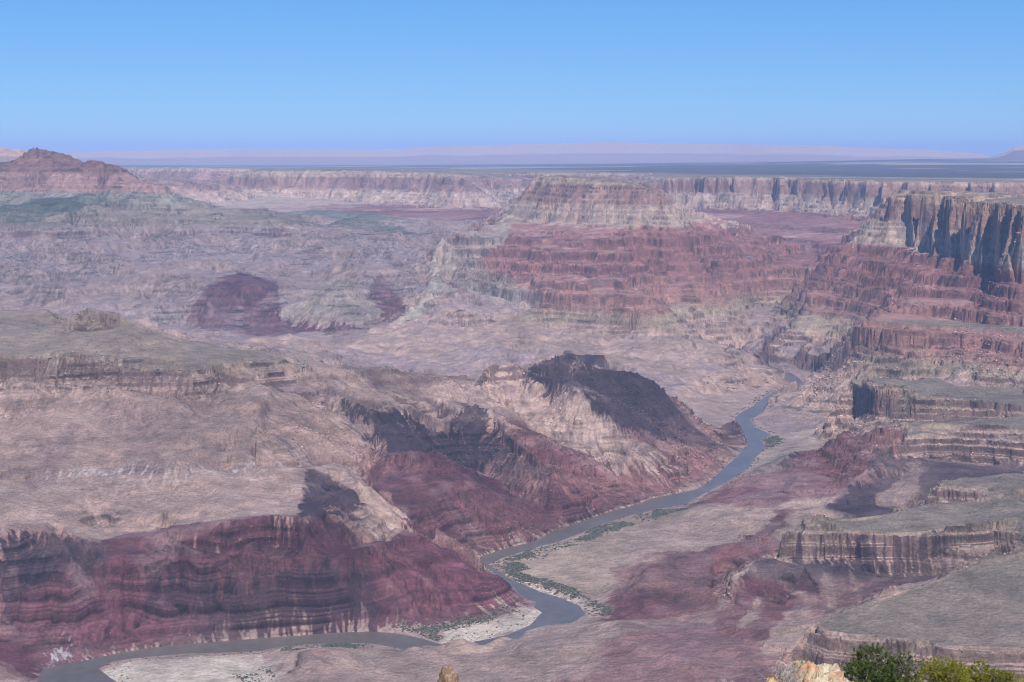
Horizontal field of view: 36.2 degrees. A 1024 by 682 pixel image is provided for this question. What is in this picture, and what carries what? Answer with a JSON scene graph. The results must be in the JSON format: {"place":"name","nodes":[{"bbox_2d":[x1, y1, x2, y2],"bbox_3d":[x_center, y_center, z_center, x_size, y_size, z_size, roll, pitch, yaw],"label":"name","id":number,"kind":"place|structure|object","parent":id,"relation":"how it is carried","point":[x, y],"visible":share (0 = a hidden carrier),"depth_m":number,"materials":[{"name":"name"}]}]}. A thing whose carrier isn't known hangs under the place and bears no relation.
{"place":"outdoors","nodes":[
{"label":"outdoors","id":0,"kind":"place"},
{"bbox_2d":[0,148,27,161],"bbox_3d":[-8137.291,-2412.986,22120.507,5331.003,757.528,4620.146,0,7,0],"label":"ridge","id":1,"kind":"structure","parent":0,"point":[7,154],"depth_m":22758.94,"materials":[{"name":"stone"}]},
{"bbox_2d":[0,147,222,215],"bbox_3d":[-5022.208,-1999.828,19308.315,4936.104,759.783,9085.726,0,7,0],"label":"mountain ridge","id":2,"kind":"structure","parent":0,"point":[62,177],"depth_m":16104.19,"materials":[{"name":"brown stone"}]},
{"bbox_2d":[0,201,501,342],"bbox_3d":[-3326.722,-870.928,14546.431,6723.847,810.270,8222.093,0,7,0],"label":"hills","id":3,"kind":"structure","parent":0,"point":[187,291],"depth_m":12706.36,"materials":[{"name":"brown stone"}]},
{"bbox_2d":[0,147,446,340],"bbox_3d":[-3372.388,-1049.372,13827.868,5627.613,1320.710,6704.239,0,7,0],"label":"vegetation","id":4,"kind":"object","parent":3,"relation":"on","point":[344,219],"visible":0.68,"depth_m":14392.72,"materials":[{"name":"green plant"}]},
{"bbox_2d":[0,307,746,585],"bbox_3d":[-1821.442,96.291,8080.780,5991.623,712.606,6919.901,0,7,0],"label":"mesa slope","id":5,"kind":"structure","parent":0,"point":[37,455],"depth_m":6134.53,"materials":[{"name":"grey stone"}]},
{"bbox_2d":[121,167,668,221],"bbox_3d":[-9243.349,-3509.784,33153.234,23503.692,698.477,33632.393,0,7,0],"label":"distant cliffs","id":6,"kind":"structure","parent":0,"point":[407,192],"depth_m":20397.08,"materials":[{"name":"brown stone"}]},
{"bbox_2d":[37,364,801,681],"bbox_3d":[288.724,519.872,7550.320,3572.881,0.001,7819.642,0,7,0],"label":"river","id":7,"kind":"structure","parent":0,"point":[554,610],"depth_m":4838.77,"materials":[{"name":"liquid"}]},
{"bbox_2d":[0,198,1023,681],"bbox_3d":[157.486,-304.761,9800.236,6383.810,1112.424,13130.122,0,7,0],"label":"canyon floor","id":8,"kind":"structure","parent":0,"point":[436,328],"depth_m":4880.14,"materials":[{"name":"brown stone"}]},
{"bbox_2d":[43,389,784,681],"bbox_3d":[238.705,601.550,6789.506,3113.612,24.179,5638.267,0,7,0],"label":"riverside shrubs","id":9,"kind":"object","parent":8,"relation":"on","point":[596,532],"visible":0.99,"depth_m":5185.08,"materials":[{"name":"green plant"}]},
{"bbox_2d":[0,204,1023,673],"bbox_3d":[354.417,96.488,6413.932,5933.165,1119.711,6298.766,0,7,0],"label":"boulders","id":10,"kind":"object","parent":8,"relation":"on","point":[1014,374],"visible":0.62,"depth_m":6604.84,"materials":[{"name":"brown stone"}]},
{"bbox_2d":[1,310,1023,681],"bbox_3d":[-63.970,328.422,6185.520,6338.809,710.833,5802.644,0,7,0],"label":"desert scrub","id":11,"kind":"object","parent":8,"relation":"on","point":[463,466],"visible":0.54,"depth_m":6186.73,"materials":[{"name":"green plant"}]},
{"bbox_2d":[0,0,1023,155],"label":"sky","id":12,"kind":"structure","parent":0,"point":[76,75],"materials":[{"name":"blue"}]},
{"bbox_2d":[57,142,992,164],"bbox_3d":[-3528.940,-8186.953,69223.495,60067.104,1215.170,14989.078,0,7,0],"label":"mesa","id":13,"kind":"structure","parent":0,"point":[588,153],"depth_m":71199.60,"materials":[{"name":"stone"}]},
{"bbox_2d":[118,158,1023,181],"bbox_3d":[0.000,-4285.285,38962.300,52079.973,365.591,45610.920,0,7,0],"label":"plateau","id":14,"kind":"structure","parent":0,"point":[958,168],"depth_m":32291.47,"materials":[{"name":"stone"}]},
{"bbox_2d":[430,174,893,349],"bbox_3d":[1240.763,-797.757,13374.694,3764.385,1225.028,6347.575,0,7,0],"label":"butte","id":15,"kind":"object","parent":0,"point":[605,260],"visible":0.94,"depth_m":12156.47,"materials":[{"name":"brown stone"}]},
{"bbox_2d":[398,169,1023,681],"bbox_3d":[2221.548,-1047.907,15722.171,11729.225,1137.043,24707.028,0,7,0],"label":"canyon wall","id":16,"kind":"structure","parent":0,"point":[934,247],"depth_m":7643.63,"materials":[{"name":"brown stone"}]},
{"bbox_2d":[988,146,1023,159],"bbox_3d":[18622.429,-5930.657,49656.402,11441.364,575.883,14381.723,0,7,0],"label":"hill","id":17,"kind":"structure","parent":0,"point":[1015,153],"depth_m":51001.91,"materials":[{"name":"stone"}]},
{"bbox_3d":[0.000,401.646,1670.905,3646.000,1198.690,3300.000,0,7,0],"label":"canyon rim","id":18,"kind":"structure","parent":0,"visible":0},
{"bbox_2d":[765,677,777,681],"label":"orange rock","id":19,"kind":"object","parent":18,"relation":"on","point":[770,679],"visible":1,"depth_m":34.16,"materials":[{"name":"stone"}]},
{"bbox_2d":[770,660,853,681],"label":"limestone boulder","id":20,"kind":"object","parent":18,"relation":"on","point":[824,672],"visible":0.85,"depth_m":34.95,"materials":[{"name":"beige stone"}]},
{"bbox_2d":[757,660,808,681],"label":"dead shrub","id":21,"kind":"object","parent":20,"relation":"on","point":[780,677],"visible":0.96,"depth_m":34.60,"materials":[{"name":"grey plant"}]},
{"bbox_2d":[840,642,922,681],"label":"pinyon pine","id":22,"kind":"object","parent":18,"relation":"on","point":[889,670],"visible":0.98,"depth_m":46.40,"materials":[{"name":"green plant"}]},
{"bbox_2d":[916,655,970,681],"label":"juniper tree","id":23,"kind":"object","parent":18,"relation":"on","point":[938,675],"visible":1,"depth_m":42.21,"materials":[{"name":"green plant"}]},
{"bbox_2d":[959,659,1002,681],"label":"juniper tree","id":24,"kind":"object","parent":18,"relation":"on","point":[985,674],"visible":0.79,"depth_m":43.80,"materials":[{"name":"green plant"}]},
{"bbox_2d":[994,670,1022,681],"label":"juniper tree","id":25,"kind":"object","parent":18,"relation":"on","point":[1009,675],"visible":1,"depth_m":43.13,"materials":[{"name":"green plant"}]},
{"bbox_3d":[-2.743,14.375,60.808,3.309,2.065,1.494,0,7,0],"label":"rock shelf","id":26,"kind":"object","parent":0,"visible":0},
{"bbox_2d":[437,664,458,681],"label":"spire rock","id":27,"kind":"object","parent":26,"relation":"on","point":[447,674],"visible":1,"depth_m":59.89,"materials":[{"name":"stone"}]}
]}

